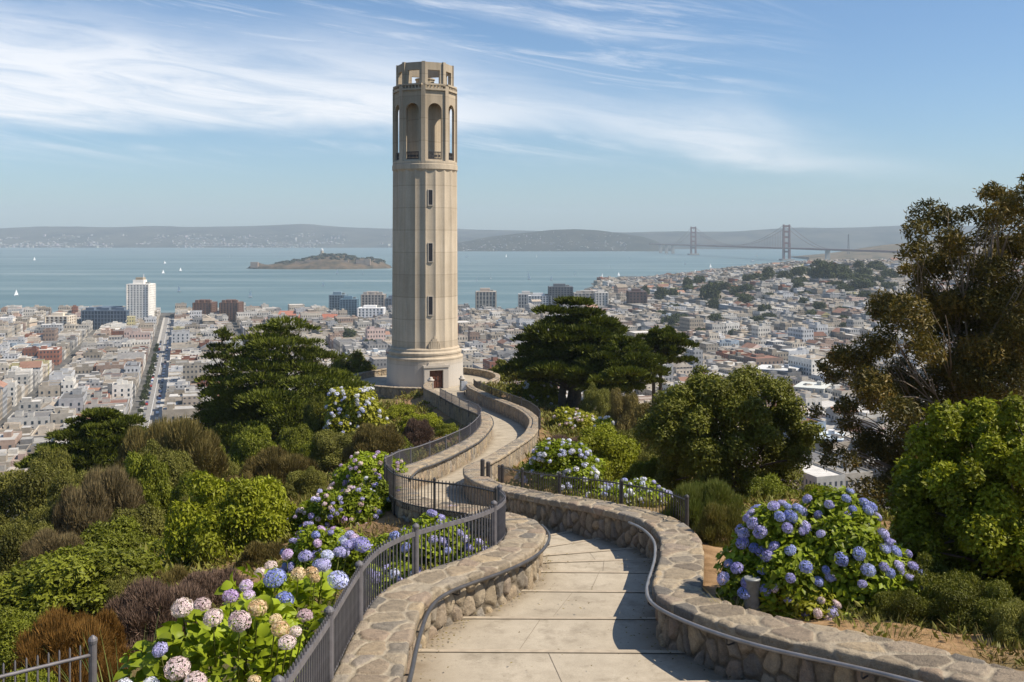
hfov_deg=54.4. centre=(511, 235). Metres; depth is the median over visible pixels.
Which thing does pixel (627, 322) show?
town house
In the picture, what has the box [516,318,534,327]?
town house
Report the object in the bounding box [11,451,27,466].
town house
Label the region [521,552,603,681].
path joints
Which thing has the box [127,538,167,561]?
shrub
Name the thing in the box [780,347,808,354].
town house
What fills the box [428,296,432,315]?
window
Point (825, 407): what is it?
town house
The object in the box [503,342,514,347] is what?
town house
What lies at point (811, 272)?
tree
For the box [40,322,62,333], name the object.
town house
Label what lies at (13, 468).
town house
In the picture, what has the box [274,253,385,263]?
island scrub
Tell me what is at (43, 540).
shrub
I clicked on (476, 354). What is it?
town house
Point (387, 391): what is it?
stone wall
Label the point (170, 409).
town house
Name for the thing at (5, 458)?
town house
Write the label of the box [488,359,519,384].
tree
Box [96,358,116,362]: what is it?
town house
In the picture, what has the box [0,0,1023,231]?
sky
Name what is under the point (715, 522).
shrub
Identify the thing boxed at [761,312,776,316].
tree
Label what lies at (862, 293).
tree
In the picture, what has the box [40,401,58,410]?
town house
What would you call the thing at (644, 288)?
tree
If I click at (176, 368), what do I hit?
town house
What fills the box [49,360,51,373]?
town house
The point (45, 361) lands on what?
town house
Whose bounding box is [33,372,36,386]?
town house
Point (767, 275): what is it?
tree
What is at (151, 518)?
shrub
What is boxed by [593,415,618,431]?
hydrangea bush
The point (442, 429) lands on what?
shrub
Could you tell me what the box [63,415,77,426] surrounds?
town house
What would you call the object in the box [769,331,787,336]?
town house
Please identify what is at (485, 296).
apartment block
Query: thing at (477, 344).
town house
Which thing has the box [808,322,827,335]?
town house
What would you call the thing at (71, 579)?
shrub
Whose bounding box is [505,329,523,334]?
town house
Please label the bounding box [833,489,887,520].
shrub
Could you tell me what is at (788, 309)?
town houses
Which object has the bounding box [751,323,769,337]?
town house
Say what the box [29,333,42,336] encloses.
town house
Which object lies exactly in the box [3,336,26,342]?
town house
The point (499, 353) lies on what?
town house
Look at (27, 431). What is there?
town house
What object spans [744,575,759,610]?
bollard
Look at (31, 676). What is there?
shrub
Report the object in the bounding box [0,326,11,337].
town house
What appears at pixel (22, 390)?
town house
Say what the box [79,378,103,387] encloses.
town house
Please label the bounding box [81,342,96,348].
town house
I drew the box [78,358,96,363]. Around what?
town house
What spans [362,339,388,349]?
town house
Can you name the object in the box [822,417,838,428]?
town house
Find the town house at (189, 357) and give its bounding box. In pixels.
[181,355,196,360]
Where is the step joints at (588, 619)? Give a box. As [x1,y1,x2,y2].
[439,489,664,653]
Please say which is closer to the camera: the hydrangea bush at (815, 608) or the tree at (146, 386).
the hydrangea bush at (815, 608)
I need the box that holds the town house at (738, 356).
[728,352,744,362]
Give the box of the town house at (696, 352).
[685,347,702,368]
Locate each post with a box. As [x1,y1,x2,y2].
[480,459,484,475]
[486,461,489,476]
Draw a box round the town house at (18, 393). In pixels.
[17,384,20,403]
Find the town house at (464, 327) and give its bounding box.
[459,324,485,333]
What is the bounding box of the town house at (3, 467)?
[0,464,9,470]
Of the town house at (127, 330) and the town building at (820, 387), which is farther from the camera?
the town house at (127, 330)
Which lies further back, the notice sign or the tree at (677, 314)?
the tree at (677, 314)
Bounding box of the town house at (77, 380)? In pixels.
[48,379,79,384]
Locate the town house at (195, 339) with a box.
[190,338,199,341]
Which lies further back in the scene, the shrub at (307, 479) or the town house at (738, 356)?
the town house at (738, 356)
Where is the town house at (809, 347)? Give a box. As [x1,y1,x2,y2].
[800,345,818,350]
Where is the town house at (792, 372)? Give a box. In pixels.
[779,368,800,375]
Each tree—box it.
[12,406,147,475]
[139,393,147,400]
[141,389,148,394]
[142,383,150,389]
[146,370,153,374]
[191,325,242,447]
[193,315,394,450]
[328,349,376,373]
[342,327,356,337]
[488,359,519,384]
[492,295,633,408]
[554,334,671,399]
[632,363,826,495]
[635,324,699,404]
[641,285,650,294]
[653,286,669,299]
[656,310,665,314]
[659,315,673,324]
[667,316,679,324]
[668,288,678,295]
[671,313,686,316]
[681,284,695,291]
[682,276,692,287]
[692,275,705,282]
[699,280,721,299]
[707,313,724,320]
[708,297,719,308]
[717,281,731,290]
[729,287,739,294]
[734,292,748,296]
[737,295,754,302]
[740,283,754,292]
[741,274,755,280]
[749,315,764,321]
[752,272,761,277]
[757,304,771,310]
[761,266,775,275]
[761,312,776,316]
[762,272,773,278]
[776,270,792,279]
[790,267,806,275]
[791,268,804,275]
[791,276,809,281]
[792,281,804,287]
[797,296,809,302]
[798,290,811,293]
[804,172,1023,518]
[804,309,816,314]
[806,267,816,277]
[810,258,825,266]
[812,301,826,309]
[814,261,840,278]
[835,282,853,291]
[838,265,852,273]
[838,271,854,280]
[838,322,845,326]
[847,277,877,289]
[852,260,864,267]
[853,267,874,275]
[853,272,869,278]
[858,290,870,297]
[865,260,883,267]
[867,275,885,282]
[871,265,887,269]
[880,268,899,276]
[882,274,896,277]
[882,281,898,289]
[884,391,1023,601]
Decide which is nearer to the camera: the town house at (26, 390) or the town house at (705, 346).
the town house at (26, 390)
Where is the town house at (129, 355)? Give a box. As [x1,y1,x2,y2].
[117,352,144,371]
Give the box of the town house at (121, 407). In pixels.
[114,404,125,413]
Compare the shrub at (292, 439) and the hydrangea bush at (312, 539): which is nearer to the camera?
the hydrangea bush at (312, 539)
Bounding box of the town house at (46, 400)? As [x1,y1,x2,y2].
[36,396,58,405]
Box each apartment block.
[44,312,76,325]
[361,291,385,306]
[475,288,496,308]
[518,291,532,307]
[528,293,551,305]
[594,290,608,305]
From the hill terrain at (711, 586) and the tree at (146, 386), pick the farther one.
the tree at (146, 386)
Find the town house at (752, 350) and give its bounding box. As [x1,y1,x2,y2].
[748,347,768,353]
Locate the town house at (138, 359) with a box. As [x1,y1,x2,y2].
[119,357,142,374]
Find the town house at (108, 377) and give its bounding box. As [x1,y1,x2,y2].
[104,374,119,379]
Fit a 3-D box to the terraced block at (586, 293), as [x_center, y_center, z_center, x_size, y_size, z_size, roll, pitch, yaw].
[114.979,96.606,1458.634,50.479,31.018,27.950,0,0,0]
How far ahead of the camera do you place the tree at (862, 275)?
1498.77 m
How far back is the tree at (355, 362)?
123.79 m
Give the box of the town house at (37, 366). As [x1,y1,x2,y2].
[20,361,42,382]
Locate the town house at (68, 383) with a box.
[61,376,75,394]
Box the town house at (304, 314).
[300,311,321,318]
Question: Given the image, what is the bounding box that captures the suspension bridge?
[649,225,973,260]
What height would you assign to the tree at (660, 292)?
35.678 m
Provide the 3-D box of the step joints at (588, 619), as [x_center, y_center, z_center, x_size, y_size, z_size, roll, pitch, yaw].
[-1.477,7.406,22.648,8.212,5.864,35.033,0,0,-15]
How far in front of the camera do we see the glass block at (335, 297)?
1319.82 m
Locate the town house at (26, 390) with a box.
[19,384,27,396]
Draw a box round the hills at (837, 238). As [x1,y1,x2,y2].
[459,225,1021,248]
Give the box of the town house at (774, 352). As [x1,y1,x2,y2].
[755,347,787,360]
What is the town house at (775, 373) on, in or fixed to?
on the town ground at (33, 393)
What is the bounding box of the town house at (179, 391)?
[166,389,184,396]
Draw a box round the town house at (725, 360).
[713,359,736,361]
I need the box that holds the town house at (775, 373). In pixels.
[768,371,786,377]
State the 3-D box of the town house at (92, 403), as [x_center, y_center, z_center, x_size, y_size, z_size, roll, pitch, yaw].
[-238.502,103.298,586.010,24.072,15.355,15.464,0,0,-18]
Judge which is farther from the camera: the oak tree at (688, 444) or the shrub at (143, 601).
the oak tree at (688, 444)
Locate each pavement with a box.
[139,318,164,424]
[158,317,173,420]
[358,374,490,390]
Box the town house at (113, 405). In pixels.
[101,404,127,413]
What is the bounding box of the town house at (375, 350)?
[367,348,384,352]
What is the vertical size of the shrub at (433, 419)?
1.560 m
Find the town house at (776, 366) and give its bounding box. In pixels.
[768,365,783,369]
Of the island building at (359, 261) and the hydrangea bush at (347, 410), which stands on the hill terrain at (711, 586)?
the hydrangea bush at (347, 410)
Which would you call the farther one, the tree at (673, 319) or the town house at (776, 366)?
the tree at (673, 319)
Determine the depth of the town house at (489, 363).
743.03 m
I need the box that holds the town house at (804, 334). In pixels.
[788,327,813,342]
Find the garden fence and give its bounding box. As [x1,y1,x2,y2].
[0,635,97,681]
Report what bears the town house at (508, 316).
on the town ground at (33, 393)
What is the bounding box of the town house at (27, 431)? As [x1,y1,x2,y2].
[0,426,34,436]
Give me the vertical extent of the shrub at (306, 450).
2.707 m
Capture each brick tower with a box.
[192,299,217,315]
[219,299,243,320]
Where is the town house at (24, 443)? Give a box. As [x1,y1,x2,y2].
[16,436,54,449]
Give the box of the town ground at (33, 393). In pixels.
[0,276,888,515]
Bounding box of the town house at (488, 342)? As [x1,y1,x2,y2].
[479,340,495,345]
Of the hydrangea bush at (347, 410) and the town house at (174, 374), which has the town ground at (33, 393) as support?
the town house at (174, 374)
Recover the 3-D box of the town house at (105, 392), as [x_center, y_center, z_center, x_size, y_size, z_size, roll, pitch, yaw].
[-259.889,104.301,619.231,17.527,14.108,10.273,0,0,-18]
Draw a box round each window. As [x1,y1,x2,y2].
[428,189,432,205]
[428,243,432,261]
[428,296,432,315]
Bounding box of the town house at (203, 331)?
[201,328,216,334]
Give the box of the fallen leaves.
[417,489,730,680]
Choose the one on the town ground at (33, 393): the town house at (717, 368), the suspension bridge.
the town house at (717, 368)
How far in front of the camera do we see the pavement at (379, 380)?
120.89 m
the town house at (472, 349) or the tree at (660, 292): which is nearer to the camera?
the town house at (472, 349)
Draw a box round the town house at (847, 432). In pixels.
[827,428,854,435]
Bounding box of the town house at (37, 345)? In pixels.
[27,343,49,347]
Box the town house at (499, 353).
[494,348,516,356]
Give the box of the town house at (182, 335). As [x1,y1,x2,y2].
[171,329,189,342]
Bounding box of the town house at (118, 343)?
[115,338,129,346]
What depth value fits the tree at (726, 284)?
1463.77 m
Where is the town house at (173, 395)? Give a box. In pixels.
[169,394,182,396]
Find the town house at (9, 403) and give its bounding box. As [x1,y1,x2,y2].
[7,396,11,413]
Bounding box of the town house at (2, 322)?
[0,320,7,325]
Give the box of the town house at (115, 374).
[101,372,121,376]
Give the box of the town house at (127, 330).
[124,327,140,338]
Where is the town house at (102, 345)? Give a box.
[97,341,113,348]
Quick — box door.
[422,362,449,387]
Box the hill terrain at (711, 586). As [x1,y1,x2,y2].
[5,386,1023,681]
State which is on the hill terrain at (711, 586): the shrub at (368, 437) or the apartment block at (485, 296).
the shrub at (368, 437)
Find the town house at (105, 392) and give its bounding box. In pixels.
[92,390,109,396]
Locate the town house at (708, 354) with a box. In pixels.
[682,352,716,356]
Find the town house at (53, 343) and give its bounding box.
[51,339,71,352]
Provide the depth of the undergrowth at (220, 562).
24.39 m
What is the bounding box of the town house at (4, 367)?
[0,362,10,373]
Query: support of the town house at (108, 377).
on the town ground at (33, 393)
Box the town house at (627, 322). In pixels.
[618,319,631,324]
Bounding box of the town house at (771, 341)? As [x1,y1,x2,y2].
[766,338,785,344]
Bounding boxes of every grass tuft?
[21,609,241,681]
[702,587,765,611]
[783,599,887,623]
[815,600,938,638]
[848,613,930,643]
[939,625,1021,664]
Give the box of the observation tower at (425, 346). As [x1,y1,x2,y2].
[386,61,462,387]
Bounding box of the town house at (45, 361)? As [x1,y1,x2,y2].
[35,359,48,374]
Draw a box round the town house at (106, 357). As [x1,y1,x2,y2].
[101,354,117,360]
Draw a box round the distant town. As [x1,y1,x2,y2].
[0,233,392,247]
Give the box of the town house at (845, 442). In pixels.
[812,434,853,453]
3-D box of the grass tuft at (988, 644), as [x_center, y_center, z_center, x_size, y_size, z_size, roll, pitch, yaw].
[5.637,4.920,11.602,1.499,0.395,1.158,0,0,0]
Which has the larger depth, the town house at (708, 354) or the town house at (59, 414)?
the town house at (708, 354)
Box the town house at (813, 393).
[794,389,825,394]
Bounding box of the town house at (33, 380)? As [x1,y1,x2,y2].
[33,373,34,388]
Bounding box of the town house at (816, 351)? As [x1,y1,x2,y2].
[809,349,827,355]
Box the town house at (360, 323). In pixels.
[355,319,371,329]
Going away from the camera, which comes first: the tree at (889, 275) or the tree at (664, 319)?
the tree at (664, 319)
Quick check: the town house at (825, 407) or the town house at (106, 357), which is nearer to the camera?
the town house at (825, 407)
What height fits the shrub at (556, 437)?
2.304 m
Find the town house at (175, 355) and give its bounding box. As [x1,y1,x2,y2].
[170,353,188,356]
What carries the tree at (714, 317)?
on the town ground at (33, 393)
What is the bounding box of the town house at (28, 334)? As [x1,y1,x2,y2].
[25,332,42,336]
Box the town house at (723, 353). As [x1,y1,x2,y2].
[716,349,751,358]
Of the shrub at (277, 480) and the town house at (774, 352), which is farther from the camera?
the town house at (774, 352)
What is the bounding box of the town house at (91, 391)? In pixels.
[86,389,111,398]
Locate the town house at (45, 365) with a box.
[43,363,47,376]
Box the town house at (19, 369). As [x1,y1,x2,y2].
[7,366,32,391]
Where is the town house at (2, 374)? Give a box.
[0,372,4,380]
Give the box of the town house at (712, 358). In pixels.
[703,356,727,360]
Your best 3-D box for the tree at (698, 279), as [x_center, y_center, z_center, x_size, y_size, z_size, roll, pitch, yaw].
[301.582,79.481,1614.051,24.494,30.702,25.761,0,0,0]
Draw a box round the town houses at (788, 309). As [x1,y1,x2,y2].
[0,258,1023,492]
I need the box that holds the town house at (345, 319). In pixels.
[334,315,357,322]
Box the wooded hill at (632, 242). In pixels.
[457,229,670,250]
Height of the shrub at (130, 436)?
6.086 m
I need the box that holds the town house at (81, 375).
[74,371,100,378]
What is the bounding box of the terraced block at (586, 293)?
[573,290,597,300]
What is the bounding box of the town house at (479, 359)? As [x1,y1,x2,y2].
[473,357,490,362]
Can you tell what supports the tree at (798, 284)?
on the town ground at (33, 393)
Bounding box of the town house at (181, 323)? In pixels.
[174,320,191,325]
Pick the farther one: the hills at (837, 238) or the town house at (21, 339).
the hills at (837, 238)
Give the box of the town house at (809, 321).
[802,318,818,323]
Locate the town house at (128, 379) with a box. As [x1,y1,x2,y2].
[103,377,136,393]
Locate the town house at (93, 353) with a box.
[83,348,102,358]
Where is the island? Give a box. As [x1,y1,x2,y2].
[248,254,391,268]
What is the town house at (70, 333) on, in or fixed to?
on the town ground at (33, 393)
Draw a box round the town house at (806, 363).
[788,353,836,378]
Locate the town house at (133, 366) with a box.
[124,361,140,384]
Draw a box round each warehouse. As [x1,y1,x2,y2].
[13,318,37,327]
[278,311,295,316]
[298,314,337,317]
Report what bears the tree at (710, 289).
on the town ground at (33, 393)
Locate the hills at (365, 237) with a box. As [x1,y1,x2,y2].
[0,224,615,247]
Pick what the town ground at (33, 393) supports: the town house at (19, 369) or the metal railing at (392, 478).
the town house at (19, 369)
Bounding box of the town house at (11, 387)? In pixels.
[2,378,16,406]
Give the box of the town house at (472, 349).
[461,346,479,353]
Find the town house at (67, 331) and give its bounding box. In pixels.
[60,329,81,342]
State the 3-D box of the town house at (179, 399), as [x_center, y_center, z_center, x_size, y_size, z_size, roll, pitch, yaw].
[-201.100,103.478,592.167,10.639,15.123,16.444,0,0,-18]
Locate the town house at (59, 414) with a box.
[50,406,75,423]
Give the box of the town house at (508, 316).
[501,314,511,319]
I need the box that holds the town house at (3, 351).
[0,347,9,354]
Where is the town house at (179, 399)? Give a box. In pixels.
[164,396,182,404]
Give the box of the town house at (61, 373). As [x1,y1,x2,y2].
[49,368,74,379]
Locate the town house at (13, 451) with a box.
[0,447,25,455]
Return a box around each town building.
[756,364,800,372]
[793,381,831,395]
[814,429,843,441]
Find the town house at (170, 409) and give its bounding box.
[162,402,197,421]
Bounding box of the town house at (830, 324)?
[814,320,834,326]
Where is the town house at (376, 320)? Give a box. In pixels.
[372,317,391,327]
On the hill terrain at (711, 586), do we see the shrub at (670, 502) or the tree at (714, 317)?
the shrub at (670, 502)
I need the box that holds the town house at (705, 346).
[694,339,718,352]
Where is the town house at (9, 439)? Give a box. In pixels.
[0,430,21,449]
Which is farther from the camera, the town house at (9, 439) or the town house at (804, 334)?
the town house at (804, 334)
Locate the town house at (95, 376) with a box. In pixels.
[80,374,104,380]
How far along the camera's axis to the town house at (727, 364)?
766.86 m
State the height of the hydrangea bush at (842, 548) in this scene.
2.238 m
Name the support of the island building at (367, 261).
on the island
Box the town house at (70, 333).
[58,332,79,343]
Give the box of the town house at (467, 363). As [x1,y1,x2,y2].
[463,357,472,367]
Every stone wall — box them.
[330,382,550,681]
[353,369,433,397]
[381,367,499,385]
[463,382,1023,681]
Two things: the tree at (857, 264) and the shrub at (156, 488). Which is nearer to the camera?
the shrub at (156, 488)
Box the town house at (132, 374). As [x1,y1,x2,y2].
[120,372,138,386]
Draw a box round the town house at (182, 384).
[167,379,189,388]
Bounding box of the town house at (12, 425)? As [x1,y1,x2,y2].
[0,422,23,430]
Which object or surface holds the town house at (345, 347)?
on the town ground at (33, 393)
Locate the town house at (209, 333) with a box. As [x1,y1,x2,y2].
[206,329,217,336]
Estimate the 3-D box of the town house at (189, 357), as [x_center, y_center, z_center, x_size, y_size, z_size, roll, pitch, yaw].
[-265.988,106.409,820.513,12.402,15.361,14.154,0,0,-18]
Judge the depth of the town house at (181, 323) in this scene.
1138.49 m
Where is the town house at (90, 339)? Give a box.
[83,337,95,342]
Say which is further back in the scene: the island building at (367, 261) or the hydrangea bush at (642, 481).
the island building at (367, 261)
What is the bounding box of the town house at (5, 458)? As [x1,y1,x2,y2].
[0,453,14,466]
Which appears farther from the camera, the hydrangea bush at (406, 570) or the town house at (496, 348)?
the town house at (496, 348)
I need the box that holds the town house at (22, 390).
[19,385,24,398]
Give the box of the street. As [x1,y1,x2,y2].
[140,318,171,427]
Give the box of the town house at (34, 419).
[7,410,52,428]
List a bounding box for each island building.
[250,262,258,267]
[356,260,363,264]
[364,259,370,264]
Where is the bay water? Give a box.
[0,248,840,312]
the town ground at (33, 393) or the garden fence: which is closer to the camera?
the garden fence
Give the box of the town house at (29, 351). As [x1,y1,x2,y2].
[22,346,38,355]
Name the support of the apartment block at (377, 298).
on the town ground at (33, 393)
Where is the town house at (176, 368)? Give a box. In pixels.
[168,365,182,372]
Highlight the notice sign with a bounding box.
[461,381,466,394]
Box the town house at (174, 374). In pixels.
[168,371,182,377]
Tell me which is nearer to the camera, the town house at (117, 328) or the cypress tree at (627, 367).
the cypress tree at (627, 367)
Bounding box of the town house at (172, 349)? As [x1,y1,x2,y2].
[171,347,198,351]
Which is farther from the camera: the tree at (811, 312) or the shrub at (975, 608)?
the tree at (811, 312)
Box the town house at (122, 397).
[115,396,131,411]
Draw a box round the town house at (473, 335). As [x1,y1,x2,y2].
[468,331,479,340]
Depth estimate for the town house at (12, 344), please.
932.25 m
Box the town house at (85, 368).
[64,362,94,372]
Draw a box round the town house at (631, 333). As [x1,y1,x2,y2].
[626,330,647,338]
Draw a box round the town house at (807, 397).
[795,390,821,407]
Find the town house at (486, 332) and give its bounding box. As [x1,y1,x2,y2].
[479,331,506,334]
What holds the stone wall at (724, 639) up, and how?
on the hill terrain at (711, 586)
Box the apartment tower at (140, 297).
[126,274,155,319]
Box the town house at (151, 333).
[141,330,152,340]
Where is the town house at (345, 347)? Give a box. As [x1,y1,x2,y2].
[342,343,363,354]
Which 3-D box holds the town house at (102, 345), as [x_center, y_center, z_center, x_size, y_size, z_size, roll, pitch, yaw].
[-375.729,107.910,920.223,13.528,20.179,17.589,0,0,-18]
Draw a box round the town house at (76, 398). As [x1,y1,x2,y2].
[59,388,86,412]
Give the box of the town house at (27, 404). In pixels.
[19,397,42,411]
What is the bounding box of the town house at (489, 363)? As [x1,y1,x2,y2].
[483,356,499,369]
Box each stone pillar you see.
[427,377,433,388]
[459,375,464,390]
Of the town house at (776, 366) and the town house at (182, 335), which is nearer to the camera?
the town house at (776, 366)
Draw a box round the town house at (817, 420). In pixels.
[782,415,825,436]
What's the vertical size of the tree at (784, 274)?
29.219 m
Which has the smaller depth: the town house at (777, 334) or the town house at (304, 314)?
the town house at (777, 334)
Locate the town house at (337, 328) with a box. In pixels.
[331,325,353,332]
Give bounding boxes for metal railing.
[271,484,505,681]
[384,388,480,469]
[384,461,496,526]
[473,379,540,435]
[497,464,688,526]
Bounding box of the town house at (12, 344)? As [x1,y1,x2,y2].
[8,342,30,346]
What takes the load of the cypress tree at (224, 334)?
on the hill terrain at (711, 586)
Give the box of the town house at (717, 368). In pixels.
[707,365,719,370]
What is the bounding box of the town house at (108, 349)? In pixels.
[103,346,120,352]
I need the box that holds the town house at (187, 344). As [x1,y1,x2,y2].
[171,341,198,347]
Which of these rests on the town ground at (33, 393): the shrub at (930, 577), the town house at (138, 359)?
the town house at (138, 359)
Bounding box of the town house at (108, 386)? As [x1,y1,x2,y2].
[101,383,134,400]
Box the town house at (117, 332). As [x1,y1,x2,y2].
[111,329,123,335]
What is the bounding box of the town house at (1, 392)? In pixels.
[0,389,2,419]
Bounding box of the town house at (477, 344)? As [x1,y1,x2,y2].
[465,340,482,350]
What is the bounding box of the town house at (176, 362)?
[169,358,188,365]
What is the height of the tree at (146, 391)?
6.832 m
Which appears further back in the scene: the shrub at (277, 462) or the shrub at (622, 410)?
the shrub at (622, 410)
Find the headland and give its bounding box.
[785,234,1023,259]
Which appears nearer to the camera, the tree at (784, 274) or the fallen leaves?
the fallen leaves
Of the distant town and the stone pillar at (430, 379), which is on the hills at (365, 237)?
the distant town
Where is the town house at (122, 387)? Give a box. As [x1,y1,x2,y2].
[112,379,132,405]
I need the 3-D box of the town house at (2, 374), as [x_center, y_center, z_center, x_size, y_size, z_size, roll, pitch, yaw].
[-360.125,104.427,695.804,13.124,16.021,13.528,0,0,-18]
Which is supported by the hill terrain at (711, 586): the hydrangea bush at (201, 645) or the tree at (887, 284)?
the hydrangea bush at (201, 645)
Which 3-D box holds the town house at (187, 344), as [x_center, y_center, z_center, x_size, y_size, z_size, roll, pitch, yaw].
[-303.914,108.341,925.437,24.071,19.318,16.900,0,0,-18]
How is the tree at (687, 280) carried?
on the town ground at (33, 393)
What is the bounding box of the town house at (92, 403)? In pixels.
[84,397,128,413]
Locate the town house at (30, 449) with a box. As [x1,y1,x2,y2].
[25,441,48,454]
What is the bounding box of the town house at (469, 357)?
[463,354,475,362]
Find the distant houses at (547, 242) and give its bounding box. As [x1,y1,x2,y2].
[460,231,626,250]
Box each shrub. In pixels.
[0,460,75,527]
[0,517,55,590]
[0,541,169,621]
[0,605,45,681]
[1,667,57,681]
[4,605,129,681]
[11,527,94,575]
[22,502,57,530]
[27,445,74,514]
[41,468,106,508]
[50,478,113,535]
[73,606,129,663]
[77,460,146,534]
[80,514,157,549]
[91,566,148,615]
[103,574,214,652]
[107,502,166,538]
[115,423,146,467]
[122,450,172,518]
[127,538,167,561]
[129,412,229,478]
[136,438,197,488]
[151,564,188,586]
[154,469,302,569]
[166,493,219,531]
[167,471,221,513]
[181,565,251,608]
[210,457,240,479]
[225,471,252,484]
[229,423,276,472]
[233,540,285,568]
[238,445,319,485]
[256,474,287,499]
[274,422,315,454]
[283,465,327,500]
[298,443,328,473]
[302,391,331,450]
[305,428,355,472]
[340,420,409,462]
[384,402,416,420]
[398,412,445,430]
[400,436,415,461]
[402,418,435,450]
[434,422,458,436]
[542,433,578,449]
[576,421,641,481]
[578,382,611,417]
[605,386,639,430]
[608,423,646,453]
[620,456,662,486]
[630,401,655,450]
[637,442,685,494]
[660,500,672,513]
[663,476,744,528]
[691,501,744,547]
[743,472,800,502]
[797,483,832,496]
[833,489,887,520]
[866,586,934,628]
[901,551,982,615]
[913,556,965,574]
[926,578,1013,634]
[981,597,1023,649]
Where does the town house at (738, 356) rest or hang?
on the town ground at (33, 393)
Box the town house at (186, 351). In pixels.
[183,347,200,354]
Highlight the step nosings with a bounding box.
[418,488,758,681]
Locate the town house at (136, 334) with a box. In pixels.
[129,330,149,339]
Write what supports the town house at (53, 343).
on the town ground at (33, 393)
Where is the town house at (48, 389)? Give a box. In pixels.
[38,381,60,396]
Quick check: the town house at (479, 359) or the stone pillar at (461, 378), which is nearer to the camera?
the stone pillar at (461, 378)
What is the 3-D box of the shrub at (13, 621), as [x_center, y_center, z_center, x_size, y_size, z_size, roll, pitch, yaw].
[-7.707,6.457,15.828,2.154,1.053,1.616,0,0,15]
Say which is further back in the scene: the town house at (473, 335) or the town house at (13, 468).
the town house at (473, 335)
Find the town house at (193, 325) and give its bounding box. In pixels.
[185,322,199,329]
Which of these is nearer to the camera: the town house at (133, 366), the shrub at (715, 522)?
the shrub at (715, 522)
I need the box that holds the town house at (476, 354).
[464,352,483,356]
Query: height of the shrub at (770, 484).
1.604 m
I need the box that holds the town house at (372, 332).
[365,326,384,340]
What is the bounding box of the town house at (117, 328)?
[98,326,120,329]
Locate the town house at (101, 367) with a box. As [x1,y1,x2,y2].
[96,361,124,373]
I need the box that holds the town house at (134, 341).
[130,338,149,345]
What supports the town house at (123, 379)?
on the town ground at (33, 393)
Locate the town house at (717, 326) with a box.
[705,322,724,334]
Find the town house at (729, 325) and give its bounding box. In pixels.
[722,321,739,335]
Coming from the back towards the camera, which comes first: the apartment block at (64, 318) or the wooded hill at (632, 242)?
the wooded hill at (632, 242)
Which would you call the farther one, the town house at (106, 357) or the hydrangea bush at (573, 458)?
the town house at (106, 357)
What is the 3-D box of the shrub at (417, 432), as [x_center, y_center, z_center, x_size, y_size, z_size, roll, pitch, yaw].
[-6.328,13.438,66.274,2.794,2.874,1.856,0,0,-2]
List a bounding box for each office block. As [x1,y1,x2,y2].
[81,306,129,329]
[385,295,391,309]
[548,283,572,305]
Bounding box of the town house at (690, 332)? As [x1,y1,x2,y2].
[683,330,695,336]
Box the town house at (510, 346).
[507,344,517,349]
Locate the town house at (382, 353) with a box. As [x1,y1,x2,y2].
[367,351,386,355]
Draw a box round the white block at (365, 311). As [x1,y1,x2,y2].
[357,305,385,317]
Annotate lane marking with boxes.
[148,319,168,425]
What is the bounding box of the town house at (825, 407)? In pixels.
[809,405,827,417]
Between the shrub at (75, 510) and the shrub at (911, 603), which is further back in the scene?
the shrub at (75, 510)
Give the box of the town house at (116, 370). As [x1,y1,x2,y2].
[102,368,123,373]
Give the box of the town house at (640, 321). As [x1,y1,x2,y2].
[637,317,660,323]
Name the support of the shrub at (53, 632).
on the hill terrain at (711, 586)
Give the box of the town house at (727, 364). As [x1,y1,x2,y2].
[716,361,749,367]
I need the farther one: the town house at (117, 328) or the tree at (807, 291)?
the tree at (807, 291)
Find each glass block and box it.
[329,291,347,309]
[339,296,358,315]
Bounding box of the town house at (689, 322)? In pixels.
[680,316,702,331]
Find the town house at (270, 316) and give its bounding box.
[267,314,280,322]
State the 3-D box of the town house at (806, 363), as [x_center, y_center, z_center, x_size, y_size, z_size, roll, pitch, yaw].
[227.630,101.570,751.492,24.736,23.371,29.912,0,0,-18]
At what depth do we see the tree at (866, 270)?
1534.11 m
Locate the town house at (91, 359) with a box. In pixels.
[85,357,100,360]
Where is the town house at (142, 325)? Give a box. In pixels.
[138,322,153,338]
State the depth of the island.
3529.59 m
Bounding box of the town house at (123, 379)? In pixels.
[105,376,137,390]
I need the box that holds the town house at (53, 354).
[37,345,61,364]
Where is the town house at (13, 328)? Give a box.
[3,324,14,335]
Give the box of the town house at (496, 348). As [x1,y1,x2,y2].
[491,346,513,353]
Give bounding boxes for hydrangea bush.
[112,579,312,681]
[212,537,370,681]
[279,524,346,582]
[286,483,386,535]
[306,530,381,588]
[318,450,407,496]
[321,386,389,433]
[357,474,413,511]
[370,509,488,570]
[370,559,420,595]
[506,378,566,405]
[518,437,606,496]
[549,406,598,430]
[586,476,677,505]
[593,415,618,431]
[713,484,925,619]
[760,579,843,620]
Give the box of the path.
[412,391,727,681]
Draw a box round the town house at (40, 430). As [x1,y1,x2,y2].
[31,422,62,435]
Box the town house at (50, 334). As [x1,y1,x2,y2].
[43,328,57,340]
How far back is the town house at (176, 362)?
781.05 m
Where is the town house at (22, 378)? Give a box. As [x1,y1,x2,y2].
[4,370,29,393]
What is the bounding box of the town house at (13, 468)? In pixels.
[0,467,27,505]
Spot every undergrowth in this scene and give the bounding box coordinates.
[0,380,1023,680]
[0,382,1023,679]
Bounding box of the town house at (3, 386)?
[0,380,6,417]
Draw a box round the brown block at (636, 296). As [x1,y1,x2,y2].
[626,289,646,303]
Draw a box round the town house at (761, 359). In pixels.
[744,354,782,364]
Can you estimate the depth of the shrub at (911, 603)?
13.00 m
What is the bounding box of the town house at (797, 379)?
[785,375,814,384]
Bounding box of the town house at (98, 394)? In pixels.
[87,390,107,399]
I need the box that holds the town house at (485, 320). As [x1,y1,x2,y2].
[477,318,495,322]
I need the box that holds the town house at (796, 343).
[784,339,803,347]
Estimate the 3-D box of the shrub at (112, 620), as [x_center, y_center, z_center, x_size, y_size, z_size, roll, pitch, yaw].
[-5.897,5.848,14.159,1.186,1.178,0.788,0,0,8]

